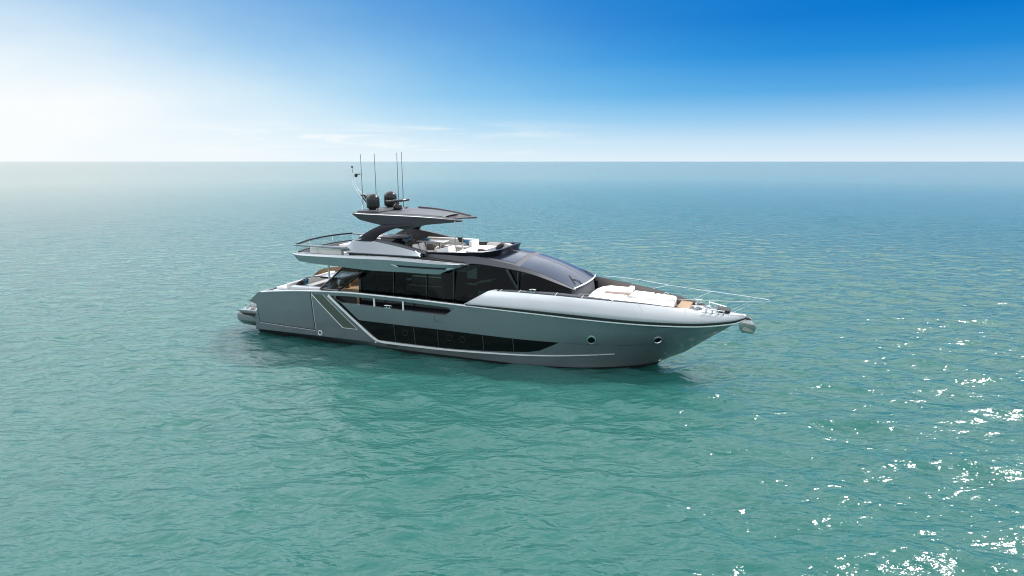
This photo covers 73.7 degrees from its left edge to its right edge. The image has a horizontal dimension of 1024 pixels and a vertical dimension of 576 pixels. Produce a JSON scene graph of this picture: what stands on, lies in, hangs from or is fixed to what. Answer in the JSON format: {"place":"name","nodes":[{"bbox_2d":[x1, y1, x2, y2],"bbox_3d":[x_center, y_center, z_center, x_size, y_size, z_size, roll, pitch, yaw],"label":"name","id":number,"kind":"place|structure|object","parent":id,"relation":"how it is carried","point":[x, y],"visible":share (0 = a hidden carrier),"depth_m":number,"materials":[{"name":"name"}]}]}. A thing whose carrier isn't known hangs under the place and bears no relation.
{"place":"outdoors","nodes":[
{"label":"outdoors","id":0,"kind":"place"},
{"bbox_2d":[427,244,434,250],"bbox_3d":[-4.866,-2.295,41.710,0.500,0.860,0.567,4,13,22],"label":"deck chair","id":1,"kind":"object","parent":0,"point":[430,246],"visible":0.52,"depth_m":41.44,"materials":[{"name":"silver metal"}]},
{"bbox_2d":[0,162,1023,575],"bbox_3d":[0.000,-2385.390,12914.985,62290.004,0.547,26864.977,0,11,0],"label":"sea","id":2,"kind":"structure","parent":0,"point":[852,404],"depth_m":33.09,"materials":[{"name":"liquid"}]},
{"bbox_2d":[237,152,769,368],"bbox_3d":[-2.001,-1.687,40.726,32.860,12.650,6.964,4,13,22],"label":"motor yacht","id":3,"kind":"object","parent":2,"relation":"on","point":[507,303],"visible":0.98,"depth_m":38.56,"materials":[{"name":"silver metal"}]},
{"bbox_2d":[320,271,350,287],"bbox_3d":[-11.446,-0.410,45.722,1.740,1.040,2.040,4,13,22],"label":"cockpit table","id":4,"kind":"object","parent":3,"relation":"on","point":[347,286],"visible":0.09,"depth_m":45.90,"materials":[{"name":"white"}]},
{"bbox_2d":[416,239,448,249],"bbox_3d":[-4.932,-2.503,42.591,1.900,0.910,0.960,4,13,22],"label":"dining table","id":5,"kind":"object","parent":3,"relation":"on","point":[435,241],"visible":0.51,"depth_m":42.35,"materials":[{"name":"white metal"}]},
{"bbox_2d":[334,299,556,351],"bbox_3d":[-4.306,2.166,38.843,14.580,2.470,0.233,4,13,22],"label":"hull window","id":6,"kind":"structure","parent":3,"relation":"in","point":[382,331],"depth_m":38.70,"materials":[{"name":"black glass"}]},
{"bbox_2d":[358,264,571,303],"bbox_3d":[-3.050,-0.212,38.627,13.284,2.336,0.361,4,11,21],"label":"saloon window","id":7,"kind":"structure","parent":3,"relation":"in","point":[461,285],"depth_m":38.76,"materials":[{"name":"black glass"}]},
{"bbox_2d":[496,243,504,248],"bbox_3d":[-0.704,-2.462,40.412,0.600,0.296,0.600,-33,4,12],"label":"pillow","id":8,"kind":"object","parent":3,"relation":"on","point":[500,245],"visible":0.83,"depth_m":40.18,"materials":[{"name":"fabric"}]},
{"bbox_2d":[0,0,1023,161],"label":"sky","id":9,"kind":"structure","parent":0,"point":[81,80],"materials":[{"name":"blue"}]}
]}

